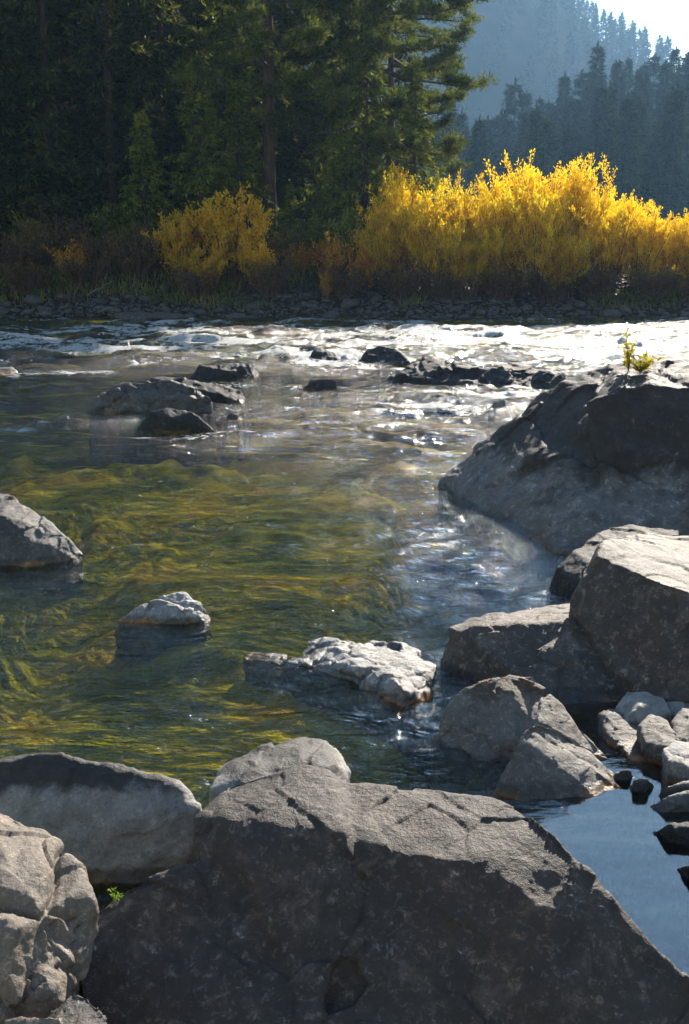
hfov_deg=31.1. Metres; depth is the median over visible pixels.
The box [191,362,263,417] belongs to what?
rock
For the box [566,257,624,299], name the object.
brown shrub
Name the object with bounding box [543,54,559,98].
fir tree
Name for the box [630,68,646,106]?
fir tree
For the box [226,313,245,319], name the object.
bank stone
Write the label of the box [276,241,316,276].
orange shrub
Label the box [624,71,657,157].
fir tree
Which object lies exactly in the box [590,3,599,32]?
fir tree
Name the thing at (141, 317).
bank boulder
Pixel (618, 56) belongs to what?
fir tree
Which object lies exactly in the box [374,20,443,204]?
fir tree
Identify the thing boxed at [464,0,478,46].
fir tree
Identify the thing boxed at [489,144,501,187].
fir tree
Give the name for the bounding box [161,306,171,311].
bank stone
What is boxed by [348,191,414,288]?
willow shrub
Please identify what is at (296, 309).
bank stone
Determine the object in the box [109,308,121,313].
bank stone
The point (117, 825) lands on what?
boulder
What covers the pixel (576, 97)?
fir tree
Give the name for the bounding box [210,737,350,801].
boulder
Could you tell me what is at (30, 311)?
bank stone
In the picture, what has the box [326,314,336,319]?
bank stone
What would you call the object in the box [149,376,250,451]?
boulder
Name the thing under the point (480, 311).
bank stone
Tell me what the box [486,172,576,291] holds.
willow shrub
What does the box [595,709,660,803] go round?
rock
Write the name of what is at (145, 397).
boulder
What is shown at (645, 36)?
fir tree
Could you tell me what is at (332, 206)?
fir tree
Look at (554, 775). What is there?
boulder
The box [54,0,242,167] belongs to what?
fir tree
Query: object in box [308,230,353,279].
orange shrub
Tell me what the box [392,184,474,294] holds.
willow shrub
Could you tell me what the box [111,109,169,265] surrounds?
fir tree
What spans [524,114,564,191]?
fir tree
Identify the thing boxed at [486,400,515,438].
rock
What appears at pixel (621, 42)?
fir tree
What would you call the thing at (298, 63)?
fir tree
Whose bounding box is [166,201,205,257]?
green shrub
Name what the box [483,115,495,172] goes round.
fir tree
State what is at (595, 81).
fir tree
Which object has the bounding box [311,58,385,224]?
fir tree
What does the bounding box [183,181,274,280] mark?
golden bush
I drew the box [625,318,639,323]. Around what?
bank stone
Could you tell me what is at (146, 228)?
brown shrub
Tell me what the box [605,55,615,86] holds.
fir tree
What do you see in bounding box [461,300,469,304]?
bank stone
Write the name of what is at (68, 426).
rock
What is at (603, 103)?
fir tree
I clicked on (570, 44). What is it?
fir tree
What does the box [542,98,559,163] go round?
fir tree
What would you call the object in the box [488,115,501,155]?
fir tree
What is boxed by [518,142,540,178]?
fir tree
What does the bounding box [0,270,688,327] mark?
bank gravel
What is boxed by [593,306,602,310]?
bank stone
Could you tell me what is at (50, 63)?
fir tree
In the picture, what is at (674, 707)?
rock
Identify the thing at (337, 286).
brown shrub
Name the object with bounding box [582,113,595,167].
fir tree
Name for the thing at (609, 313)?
bank stone
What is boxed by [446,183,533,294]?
willow shrub
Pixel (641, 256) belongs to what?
willow shrub
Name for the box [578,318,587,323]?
bank stone
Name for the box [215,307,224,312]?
bank stone
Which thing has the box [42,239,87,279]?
orange shrub
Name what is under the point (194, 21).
fir tree
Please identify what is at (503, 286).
brown shrub
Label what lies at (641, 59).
fir tree
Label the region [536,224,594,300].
willow shrub
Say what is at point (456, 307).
bank stone
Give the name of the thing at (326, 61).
fir tree
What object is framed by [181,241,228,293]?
golden bush
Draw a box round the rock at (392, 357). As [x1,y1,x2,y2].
[353,346,410,397]
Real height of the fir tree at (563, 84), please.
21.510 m
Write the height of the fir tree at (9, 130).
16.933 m
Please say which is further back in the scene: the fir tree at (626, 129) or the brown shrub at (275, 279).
the fir tree at (626, 129)
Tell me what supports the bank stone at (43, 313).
on the bank gravel
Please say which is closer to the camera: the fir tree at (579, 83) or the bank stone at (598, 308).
the bank stone at (598, 308)
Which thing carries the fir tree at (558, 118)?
on the ground at (646, 906)
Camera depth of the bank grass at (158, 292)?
46.46 m
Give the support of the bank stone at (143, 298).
on the bank gravel
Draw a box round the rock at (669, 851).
[648,822,688,896]
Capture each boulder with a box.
[0,493,83,594]
[0,752,201,916]
[0,813,98,1021]
[80,765,688,1023]
[89,379,217,463]
[113,312,136,321]
[128,311,157,324]
[135,408,218,467]
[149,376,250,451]
[152,312,180,322]
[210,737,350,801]
[428,675,624,903]
[440,603,624,835]
[569,532,688,843]
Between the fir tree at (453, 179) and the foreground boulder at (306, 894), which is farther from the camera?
the fir tree at (453, 179)
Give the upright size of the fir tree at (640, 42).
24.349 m
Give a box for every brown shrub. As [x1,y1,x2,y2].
[0,218,47,277]
[0,251,59,296]
[9,197,81,271]
[54,247,113,289]
[67,215,132,275]
[99,225,166,280]
[125,209,194,272]
[171,257,227,299]
[241,246,294,297]
[257,221,315,269]
[321,257,367,301]
[368,257,429,300]
[414,265,468,300]
[474,257,536,300]
[517,272,577,304]
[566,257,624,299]
[624,257,686,299]
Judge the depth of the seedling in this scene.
4.42 m
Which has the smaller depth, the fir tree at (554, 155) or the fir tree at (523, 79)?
the fir tree at (554, 155)
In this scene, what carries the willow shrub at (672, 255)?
on the ground at (646, 906)
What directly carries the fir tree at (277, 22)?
on the ground at (646, 906)
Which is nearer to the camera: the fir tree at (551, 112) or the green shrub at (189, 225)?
the green shrub at (189, 225)
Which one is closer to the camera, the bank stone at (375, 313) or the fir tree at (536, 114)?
the bank stone at (375, 313)
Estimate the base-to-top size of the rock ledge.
1.482 m
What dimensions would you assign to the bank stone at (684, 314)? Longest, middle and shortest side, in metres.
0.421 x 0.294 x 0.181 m
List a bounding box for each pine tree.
[165,0,368,241]
[229,0,499,256]
[246,1,408,189]
[294,0,484,196]
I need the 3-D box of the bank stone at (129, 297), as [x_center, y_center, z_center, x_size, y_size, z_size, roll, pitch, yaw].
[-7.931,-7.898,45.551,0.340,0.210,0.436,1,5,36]
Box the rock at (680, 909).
[671,865,688,935]
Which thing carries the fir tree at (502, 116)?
on the ground at (646, 906)
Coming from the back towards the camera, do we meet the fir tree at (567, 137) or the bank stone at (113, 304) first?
the fir tree at (567, 137)
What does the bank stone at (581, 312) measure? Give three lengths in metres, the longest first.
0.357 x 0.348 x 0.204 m
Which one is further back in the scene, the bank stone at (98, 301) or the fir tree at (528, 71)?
the fir tree at (528, 71)
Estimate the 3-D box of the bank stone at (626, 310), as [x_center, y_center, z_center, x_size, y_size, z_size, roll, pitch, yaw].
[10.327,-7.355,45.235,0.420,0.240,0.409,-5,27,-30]
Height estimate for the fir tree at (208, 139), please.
9.024 m
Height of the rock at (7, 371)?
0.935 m
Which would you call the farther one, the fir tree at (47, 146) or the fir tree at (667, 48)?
the fir tree at (667, 48)
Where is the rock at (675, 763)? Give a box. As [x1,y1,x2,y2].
[658,741,688,793]
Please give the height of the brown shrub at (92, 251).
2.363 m
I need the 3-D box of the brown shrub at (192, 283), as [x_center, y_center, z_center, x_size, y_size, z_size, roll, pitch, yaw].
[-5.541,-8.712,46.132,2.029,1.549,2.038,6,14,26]
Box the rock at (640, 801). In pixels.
[627,779,654,840]
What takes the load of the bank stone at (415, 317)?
on the bank gravel
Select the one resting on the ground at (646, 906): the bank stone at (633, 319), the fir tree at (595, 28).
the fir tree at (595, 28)
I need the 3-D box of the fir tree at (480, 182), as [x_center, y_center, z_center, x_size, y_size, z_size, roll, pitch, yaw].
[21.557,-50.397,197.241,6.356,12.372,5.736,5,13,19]
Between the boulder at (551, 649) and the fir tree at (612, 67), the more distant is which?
the fir tree at (612, 67)
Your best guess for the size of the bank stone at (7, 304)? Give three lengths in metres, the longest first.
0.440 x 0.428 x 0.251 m
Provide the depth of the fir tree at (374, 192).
51.71 m
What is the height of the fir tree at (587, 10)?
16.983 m
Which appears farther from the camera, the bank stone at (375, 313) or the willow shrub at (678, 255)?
the willow shrub at (678, 255)
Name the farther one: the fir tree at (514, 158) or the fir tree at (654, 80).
the fir tree at (654, 80)
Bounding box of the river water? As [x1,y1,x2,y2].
[0,317,688,909]
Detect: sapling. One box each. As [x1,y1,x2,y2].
[620,328,636,371]
[624,350,663,373]
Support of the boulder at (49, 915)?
on the ground at (646, 906)
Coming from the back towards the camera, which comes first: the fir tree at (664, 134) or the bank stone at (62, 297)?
the fir tree at (664, 134)
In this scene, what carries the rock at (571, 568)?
in the river water
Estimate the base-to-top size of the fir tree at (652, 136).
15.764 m
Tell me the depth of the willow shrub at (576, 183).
47.21 m
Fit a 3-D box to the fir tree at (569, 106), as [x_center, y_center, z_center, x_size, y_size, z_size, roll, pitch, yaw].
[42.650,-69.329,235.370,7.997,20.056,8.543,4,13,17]
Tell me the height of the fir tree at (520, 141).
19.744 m
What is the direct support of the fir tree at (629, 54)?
on the ground at (646, 906)
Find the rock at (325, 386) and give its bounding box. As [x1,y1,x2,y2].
[299,378,340,430]
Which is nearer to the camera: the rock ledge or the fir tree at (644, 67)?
the rock ledge
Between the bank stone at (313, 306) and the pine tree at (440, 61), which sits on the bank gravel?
the bank stone at (313, 306)
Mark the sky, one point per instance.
(670, 18)
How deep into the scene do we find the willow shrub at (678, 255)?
47.26 m
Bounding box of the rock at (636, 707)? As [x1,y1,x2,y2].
[616,691,671,726]
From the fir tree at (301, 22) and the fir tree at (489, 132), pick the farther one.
the fir tree at (489, 132)
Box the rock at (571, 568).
[546,524,679,605]
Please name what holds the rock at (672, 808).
in the river water
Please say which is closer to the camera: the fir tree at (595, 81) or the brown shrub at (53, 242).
the brown shrub at (53, 242)
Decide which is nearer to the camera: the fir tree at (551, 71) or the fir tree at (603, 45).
the fir tree at (551, 71)
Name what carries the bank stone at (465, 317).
on the bank gravel
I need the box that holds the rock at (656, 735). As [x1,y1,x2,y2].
[636,714,676,769]
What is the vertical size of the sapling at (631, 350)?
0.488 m
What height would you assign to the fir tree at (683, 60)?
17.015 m
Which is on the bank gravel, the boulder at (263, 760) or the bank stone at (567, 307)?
the bank stone at (567, 307)
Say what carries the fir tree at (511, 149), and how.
on the ground at (646, 906)
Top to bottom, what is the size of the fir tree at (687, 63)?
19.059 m
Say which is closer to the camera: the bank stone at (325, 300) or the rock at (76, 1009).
the rock at (76, 1009)
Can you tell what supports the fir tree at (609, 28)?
on the ground at (646, 906)
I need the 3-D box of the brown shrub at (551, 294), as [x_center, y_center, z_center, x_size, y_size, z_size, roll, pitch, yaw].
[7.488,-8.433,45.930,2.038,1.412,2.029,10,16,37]
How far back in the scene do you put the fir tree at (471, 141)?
204.99 m
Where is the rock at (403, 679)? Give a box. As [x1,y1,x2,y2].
[243,636,438,780]
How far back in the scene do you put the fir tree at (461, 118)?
243.96 m
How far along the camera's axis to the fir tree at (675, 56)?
258.21 m
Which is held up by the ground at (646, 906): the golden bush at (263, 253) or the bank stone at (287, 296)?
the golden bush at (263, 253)
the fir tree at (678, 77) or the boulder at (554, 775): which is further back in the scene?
the fir tree at (678, 77)
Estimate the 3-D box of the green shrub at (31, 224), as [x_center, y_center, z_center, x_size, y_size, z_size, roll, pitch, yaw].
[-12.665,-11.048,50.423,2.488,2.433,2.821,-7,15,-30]
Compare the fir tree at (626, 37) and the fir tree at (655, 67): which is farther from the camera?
the fir tree at (626, 37)
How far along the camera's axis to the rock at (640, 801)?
6.84 m
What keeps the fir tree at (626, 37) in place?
on the ground at (646, 906)
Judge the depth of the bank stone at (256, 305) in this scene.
45.33 m
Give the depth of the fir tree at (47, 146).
50.52 m
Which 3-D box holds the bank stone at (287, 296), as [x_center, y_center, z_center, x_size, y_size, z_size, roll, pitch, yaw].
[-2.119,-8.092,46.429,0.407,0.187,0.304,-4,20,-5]
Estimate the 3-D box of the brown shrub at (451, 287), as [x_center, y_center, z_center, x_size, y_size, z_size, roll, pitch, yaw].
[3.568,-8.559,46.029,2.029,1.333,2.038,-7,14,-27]
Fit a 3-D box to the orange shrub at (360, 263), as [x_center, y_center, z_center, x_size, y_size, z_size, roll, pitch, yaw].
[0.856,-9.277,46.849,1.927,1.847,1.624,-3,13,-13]
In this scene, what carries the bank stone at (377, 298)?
on the bank gravel
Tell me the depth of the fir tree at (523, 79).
588.86 m
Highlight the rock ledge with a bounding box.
[372,356,565,433]
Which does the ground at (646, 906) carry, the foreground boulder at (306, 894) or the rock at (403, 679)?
the foreground boulder at (306, 894)
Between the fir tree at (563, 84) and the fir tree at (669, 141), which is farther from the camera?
the fir tree at (563, 84)
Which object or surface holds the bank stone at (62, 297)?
on the bank gravel
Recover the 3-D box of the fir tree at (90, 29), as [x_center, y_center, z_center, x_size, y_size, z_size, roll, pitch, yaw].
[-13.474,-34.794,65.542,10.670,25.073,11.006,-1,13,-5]
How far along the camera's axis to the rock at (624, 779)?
6.97 m
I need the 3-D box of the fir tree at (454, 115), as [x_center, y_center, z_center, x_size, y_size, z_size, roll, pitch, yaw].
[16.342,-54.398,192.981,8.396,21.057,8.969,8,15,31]
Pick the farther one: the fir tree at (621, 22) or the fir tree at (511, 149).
the fir tree at (621, 22)
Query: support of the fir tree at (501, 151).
on the ground at (646, 906)
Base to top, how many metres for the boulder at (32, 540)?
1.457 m
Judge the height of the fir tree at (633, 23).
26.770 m
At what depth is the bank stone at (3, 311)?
44.83 m
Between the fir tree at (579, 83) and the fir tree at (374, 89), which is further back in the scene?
the fir tree at (579, 83)
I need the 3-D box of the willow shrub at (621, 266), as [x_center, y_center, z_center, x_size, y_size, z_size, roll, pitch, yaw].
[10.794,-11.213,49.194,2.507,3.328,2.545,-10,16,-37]
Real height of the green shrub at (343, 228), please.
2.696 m
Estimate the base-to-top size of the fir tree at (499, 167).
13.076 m
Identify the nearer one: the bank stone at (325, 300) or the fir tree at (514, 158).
the bank stone at (325, 300)
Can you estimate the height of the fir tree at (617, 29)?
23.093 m
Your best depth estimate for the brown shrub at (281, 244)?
48.39 m
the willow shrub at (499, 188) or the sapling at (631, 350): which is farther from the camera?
the willow shrub at (499, 188)
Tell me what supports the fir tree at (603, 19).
on the ground at (646, 906)
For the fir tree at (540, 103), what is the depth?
263.08 m
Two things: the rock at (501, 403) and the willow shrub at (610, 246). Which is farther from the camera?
the willow shrub at (610, 246)
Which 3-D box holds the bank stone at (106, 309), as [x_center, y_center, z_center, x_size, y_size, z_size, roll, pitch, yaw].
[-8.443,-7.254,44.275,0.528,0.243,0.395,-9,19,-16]
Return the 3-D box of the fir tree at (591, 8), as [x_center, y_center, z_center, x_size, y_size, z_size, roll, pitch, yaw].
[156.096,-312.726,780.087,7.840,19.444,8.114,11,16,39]
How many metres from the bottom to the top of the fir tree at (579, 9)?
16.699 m
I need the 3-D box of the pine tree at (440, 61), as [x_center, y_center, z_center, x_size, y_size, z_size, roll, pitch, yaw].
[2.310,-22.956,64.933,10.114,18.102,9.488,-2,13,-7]
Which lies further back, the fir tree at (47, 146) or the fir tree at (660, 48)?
the fir tree at (660, 48)
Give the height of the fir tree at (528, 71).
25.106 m
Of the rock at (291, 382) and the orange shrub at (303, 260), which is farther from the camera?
the orange shrub at (303, 260)
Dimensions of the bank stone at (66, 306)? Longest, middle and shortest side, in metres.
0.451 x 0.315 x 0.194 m
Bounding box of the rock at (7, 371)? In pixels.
[0,366,21,410]
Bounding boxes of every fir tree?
[0,0,88,264]
[0,0,94,179]
[0,0,148,259]
[0,0,158,195]
[0,1,102,84]
[24,0,193,243]
[28,0,168,94]
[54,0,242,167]
[75,0,257,232]
[108,0,230,112]
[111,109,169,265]
[120,0,292,199]
[162,51,245,262]
[169,0,300,224]
[196,5,327,82]
[207,84,274,259]
[231,0,323,207]
[232,0,300,165]
[257,10,380,138]
[275,1,328,207]
[286,14,370,211]
[287,16,385,261]
[304,130,358,268]
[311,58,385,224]
[316,44,411,267]
[335,10,434,204]
[354,161,385,257]
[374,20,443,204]
[384,78,449,264]
[426,131,449,202]
[432,101,467,208]
[440,21,448,41]
[445,18,461,55]
[445,125,461,201]
[454,107,470,191]
[455,97,469,122]
[459,114,492,205]
[461,125,491,191]
[463,142,493,195]
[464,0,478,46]
[472,162,490,205]
[473,107,482,124]
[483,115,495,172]
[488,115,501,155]
[488,151,515,199]
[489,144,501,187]
[491,108,509,162]
[492,116,512,179]
[492,145,515,184]
[493,77,529,171]
[501,134,520,177]
[505,151,520,191]
[509,93,518,133]
[511,110,530,179]
[515,74,527,119]
[516,91,534,130]
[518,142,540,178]
[520,103,551,180]
[523,55,540,104]
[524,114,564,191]
[534,97,544,131]
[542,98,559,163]
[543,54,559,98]
[544,104,561,166]
[546,142,565,171]
[553,104,562,135]
[554,72,572,159]
[555,95,585,165]
[556,124,579,194]
[561,29,578,81]
[564,0,579,32]
[564,97,590,172]
[566,130,586,182]
[570,68,586,104]
[573,72,584,99]
[575,0,582,27]
[577,14,592,51]
[580,0,586,22]
[580,41,608,142]
[580,79,592,116]
[580,83,596,147]
[581,39,593,78]
[581,82,616,195]
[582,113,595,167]
[584,0,590,27]
[586,114,635,206]
[587,0,594,29]
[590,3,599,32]
[590,15,600,49]
[593,80,625,199]
[597,40,607,80]
[598,8,607,41]
[601,90,649,214]
[604,11,617,58]
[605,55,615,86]
[607,25,618,55]
[608,60,620,116]
[610,58,627,124]
[612,19,618,52]
[616,28,626,64]
[617,12,626,47]
[617,53,622,61]
[620,57,634,109]
[622,28,631,55]
[622,45,633,85]
[623,96,658,209]
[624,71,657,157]
[627,20,638,61]
[627,26,637,65]
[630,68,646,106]
[634,29,644,64]
[634,54,645,73]
[637,61,654,119]
[638,120,670,209]
[639,27,649,57]
[641,39,651,65]
[642,87,688,221]
[645,51,662,118]
[648,82,688,228]
[650,34,664,67]
[650,62,659,107]
[651,59,672,132]
[656,42,664,80]
[663,36,673,71]
[667,46,683,89]
[669,72,687,150]
[680,54,686,73]
[682,50,688,101]
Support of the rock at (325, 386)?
in the river water
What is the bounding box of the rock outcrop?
[431,350,688,613]
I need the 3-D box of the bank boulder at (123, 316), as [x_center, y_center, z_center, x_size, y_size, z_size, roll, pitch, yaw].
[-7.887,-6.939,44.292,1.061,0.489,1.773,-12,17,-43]
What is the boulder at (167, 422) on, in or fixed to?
on the ground at (646, 906)
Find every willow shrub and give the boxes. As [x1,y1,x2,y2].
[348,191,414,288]
[355,160,463,278]
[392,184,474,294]
[414,166,492,282]
[440,229,496,298]
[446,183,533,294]
[469,148,551,278]
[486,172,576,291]
[504,152,601,265]
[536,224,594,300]
[541,152,619,272]
[560,188,649,287]
[598,187,650,272]
[613,199,682,287]
[644,211,688,283]
[666,208,688,287]
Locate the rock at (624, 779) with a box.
[613,770,634,829]
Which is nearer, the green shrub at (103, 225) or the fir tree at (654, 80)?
the green shrub at (103, 225)
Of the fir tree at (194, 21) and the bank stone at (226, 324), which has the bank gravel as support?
the bank stone at (226, 324)
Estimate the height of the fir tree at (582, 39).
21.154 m
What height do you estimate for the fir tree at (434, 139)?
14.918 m
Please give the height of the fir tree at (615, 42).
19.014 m
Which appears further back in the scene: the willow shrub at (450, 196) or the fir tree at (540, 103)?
the fir tree at (540, 103)
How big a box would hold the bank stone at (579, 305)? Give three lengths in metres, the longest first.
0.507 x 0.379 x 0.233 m
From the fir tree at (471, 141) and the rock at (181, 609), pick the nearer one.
the rock at (181, 609)
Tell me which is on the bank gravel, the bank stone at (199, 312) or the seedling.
the bank stone at (199, 312)
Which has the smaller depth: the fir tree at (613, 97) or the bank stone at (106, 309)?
the bank stone at (106, 309)
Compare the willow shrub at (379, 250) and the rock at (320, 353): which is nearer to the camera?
the rock at (320, 353)
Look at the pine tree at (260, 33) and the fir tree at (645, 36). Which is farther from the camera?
the fir tree at (645, 36)
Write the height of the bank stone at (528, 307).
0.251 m
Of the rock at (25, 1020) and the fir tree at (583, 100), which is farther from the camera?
the fir tree at (583, 100)
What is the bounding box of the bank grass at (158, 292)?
[0,261,688,310]
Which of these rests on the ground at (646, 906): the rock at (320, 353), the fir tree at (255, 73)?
the fir tree at (255, 73)
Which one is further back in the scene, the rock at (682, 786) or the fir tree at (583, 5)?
the fir tree at (583, 5)
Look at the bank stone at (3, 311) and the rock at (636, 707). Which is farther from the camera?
the bank stone at (3, 311)
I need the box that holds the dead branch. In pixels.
[86,274,113,295]
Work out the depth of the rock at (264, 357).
29.77 m
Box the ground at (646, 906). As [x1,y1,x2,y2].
[0,0,688,975]
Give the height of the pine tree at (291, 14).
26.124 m
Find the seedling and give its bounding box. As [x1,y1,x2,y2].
[108,887,123,900]
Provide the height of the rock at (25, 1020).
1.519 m
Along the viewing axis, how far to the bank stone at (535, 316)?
44.28 m
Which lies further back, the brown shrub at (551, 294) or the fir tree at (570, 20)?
the fir tree at (570, 20)
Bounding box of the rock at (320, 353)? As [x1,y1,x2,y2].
[306,347,341,392]
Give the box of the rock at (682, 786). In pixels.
[655,780,688,802]
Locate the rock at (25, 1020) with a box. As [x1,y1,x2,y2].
[0,1016,63,1023]
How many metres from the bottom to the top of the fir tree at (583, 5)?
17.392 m
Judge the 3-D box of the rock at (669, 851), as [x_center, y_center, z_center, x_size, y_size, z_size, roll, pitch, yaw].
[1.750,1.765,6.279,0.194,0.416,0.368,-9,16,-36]
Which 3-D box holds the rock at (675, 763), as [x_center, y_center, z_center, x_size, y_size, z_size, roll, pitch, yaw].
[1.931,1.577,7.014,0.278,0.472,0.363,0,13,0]
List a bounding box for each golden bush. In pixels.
[140,201,201,280]
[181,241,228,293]
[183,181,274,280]
[230,236,276,290]
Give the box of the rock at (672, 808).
[644,790,688,859]
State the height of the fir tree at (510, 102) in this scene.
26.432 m
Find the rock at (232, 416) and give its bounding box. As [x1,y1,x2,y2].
[219,412,245,465]
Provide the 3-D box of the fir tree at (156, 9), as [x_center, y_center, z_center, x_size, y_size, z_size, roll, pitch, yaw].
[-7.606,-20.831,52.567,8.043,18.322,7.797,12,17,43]
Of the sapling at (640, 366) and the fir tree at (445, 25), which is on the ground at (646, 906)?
the fir tree at (445, 25)
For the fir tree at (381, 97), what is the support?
on the ground at (646, 906)
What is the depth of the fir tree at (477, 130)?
188.15 m
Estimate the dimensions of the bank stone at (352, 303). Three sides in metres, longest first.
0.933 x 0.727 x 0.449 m
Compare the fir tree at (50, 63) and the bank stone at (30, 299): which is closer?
the bank stone at (30, 299)
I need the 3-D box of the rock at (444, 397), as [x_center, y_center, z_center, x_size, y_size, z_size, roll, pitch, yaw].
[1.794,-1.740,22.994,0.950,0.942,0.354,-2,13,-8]
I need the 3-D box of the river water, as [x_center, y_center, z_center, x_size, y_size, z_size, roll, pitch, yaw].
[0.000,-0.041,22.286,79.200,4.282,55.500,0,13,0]
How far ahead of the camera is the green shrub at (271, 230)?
49.97 m
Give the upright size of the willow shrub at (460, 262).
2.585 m
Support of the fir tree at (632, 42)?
on the ground at (646, 906)
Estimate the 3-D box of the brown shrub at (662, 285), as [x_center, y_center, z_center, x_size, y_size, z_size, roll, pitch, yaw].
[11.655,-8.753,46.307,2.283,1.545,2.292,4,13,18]
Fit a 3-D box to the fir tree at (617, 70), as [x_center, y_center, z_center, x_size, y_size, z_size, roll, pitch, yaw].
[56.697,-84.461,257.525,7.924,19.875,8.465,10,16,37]
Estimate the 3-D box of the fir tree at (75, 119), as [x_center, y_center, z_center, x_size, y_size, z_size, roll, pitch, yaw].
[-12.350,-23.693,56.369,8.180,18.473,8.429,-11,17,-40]
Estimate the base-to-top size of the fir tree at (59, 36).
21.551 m
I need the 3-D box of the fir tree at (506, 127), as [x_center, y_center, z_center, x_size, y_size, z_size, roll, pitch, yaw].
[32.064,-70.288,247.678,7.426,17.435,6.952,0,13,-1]
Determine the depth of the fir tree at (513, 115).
575.11 m
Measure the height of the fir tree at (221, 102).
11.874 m
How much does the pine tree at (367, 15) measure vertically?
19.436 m
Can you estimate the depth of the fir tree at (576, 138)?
192.08 m
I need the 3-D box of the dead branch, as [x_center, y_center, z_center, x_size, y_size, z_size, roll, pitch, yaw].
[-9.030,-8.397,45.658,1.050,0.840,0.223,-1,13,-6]
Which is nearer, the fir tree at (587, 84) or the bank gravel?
the bank gravel
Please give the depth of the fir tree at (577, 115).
225.74 m
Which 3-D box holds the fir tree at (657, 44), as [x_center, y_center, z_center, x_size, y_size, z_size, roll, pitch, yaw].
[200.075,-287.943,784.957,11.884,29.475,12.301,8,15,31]
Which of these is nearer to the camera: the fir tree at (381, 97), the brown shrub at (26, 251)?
the brown shrub at (26, 251)
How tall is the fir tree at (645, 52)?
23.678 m
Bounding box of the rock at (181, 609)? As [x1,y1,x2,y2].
[114,591,211,661]
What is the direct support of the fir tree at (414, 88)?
on the ground at (646, 906)
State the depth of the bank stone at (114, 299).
45.08 m
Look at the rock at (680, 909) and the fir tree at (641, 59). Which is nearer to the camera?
the rock at (680, 909)
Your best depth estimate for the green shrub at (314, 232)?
49.40 m
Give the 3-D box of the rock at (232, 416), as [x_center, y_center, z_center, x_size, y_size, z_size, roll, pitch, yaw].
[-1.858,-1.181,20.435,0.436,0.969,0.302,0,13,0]
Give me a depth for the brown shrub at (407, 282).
45.97 m
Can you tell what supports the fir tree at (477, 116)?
on the ground at (646, 906)
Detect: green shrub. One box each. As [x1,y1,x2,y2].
[4,210,57,269]
[83,195,149,266]
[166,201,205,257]
[245,212,283,263]
[287,211,337,269]
[323,208,373,267]
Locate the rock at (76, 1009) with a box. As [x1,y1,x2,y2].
[48,995,106,1023]
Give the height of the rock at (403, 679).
1.081 m
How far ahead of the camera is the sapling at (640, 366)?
13.40 m
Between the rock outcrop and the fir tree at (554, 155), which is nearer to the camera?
the rock outcrop
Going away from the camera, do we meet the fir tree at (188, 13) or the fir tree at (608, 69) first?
the fir tree at (188, 13)
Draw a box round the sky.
[575,0,688,79]
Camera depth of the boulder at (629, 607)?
8.39 m
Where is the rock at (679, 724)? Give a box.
[670,708,688,741]
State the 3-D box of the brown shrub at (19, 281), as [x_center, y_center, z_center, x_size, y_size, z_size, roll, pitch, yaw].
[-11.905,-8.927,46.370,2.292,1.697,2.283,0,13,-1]
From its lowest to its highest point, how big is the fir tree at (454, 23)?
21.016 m
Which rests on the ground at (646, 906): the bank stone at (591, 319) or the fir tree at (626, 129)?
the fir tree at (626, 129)
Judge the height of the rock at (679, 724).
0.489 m
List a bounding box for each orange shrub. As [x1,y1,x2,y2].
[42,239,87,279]
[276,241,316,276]
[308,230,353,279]
[318,269,334,297]
[338,243,378,290]
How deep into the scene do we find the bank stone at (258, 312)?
44.87 m
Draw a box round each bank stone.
[0,307,7,314]
[3,302,12,307]
[24,294,42,304]
[25,309,34,314]
[38,309,51,316]
[56,294,70,301]
[59,304,69,309]
[94,299,104,303]
[101,306,115,312]
[109,302,118,305]
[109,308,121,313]
[110,297,119,301]
[124,295,133,298]
[139,295,150,301]
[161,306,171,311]
[194,309,206,314]
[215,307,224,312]
[220,318,233,325]
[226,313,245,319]
[245,301,262,309]
[252,309,263,314]
[283,294,292,298]
[290,307,299,311]
[306,304,318,309]
[321,298,330,302]
[326,311,338,316]
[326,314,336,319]
[340,298,359,307]
[371,295,382,300]
[372,311,380,315]
[403,297,412,303]
[406,311,413,315]
[412,315,421,319]
[452,306,460,309]
[458,314,469,319]
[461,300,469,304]
[476,309,485,314]
[521,305,532,310]
[531,314,540,319]
[559,305,572,310]
[573,303,585,307]
[576,310,585,314]
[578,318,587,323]
[585,316,594,321]
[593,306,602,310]
[599,309,621,317]
[621,307,631,313]
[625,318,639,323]
[680,312,688,316]
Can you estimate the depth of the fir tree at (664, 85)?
247.70 m
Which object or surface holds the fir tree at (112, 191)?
on the ground at (646, 906)
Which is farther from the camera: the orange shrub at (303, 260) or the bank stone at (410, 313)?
the orange shrub at (303, 260)
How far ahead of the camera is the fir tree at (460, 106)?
571.16 m
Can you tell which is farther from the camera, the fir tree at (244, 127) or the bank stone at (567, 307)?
the fir tree at (244, 127)
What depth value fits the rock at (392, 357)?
29.43 m
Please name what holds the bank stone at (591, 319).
on the bank gravel
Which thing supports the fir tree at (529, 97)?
on the ground at (646, 906)
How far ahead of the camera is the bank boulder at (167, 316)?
44.02 m
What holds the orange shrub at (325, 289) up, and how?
on the ground at (646, 906)
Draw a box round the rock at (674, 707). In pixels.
[667,701,688,719]
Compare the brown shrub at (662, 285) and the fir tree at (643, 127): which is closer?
the brown shrub at (662, 285)
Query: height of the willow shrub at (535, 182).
4.611 m
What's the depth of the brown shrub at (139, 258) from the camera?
47.46 m
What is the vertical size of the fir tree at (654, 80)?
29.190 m
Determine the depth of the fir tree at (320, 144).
53.44 m

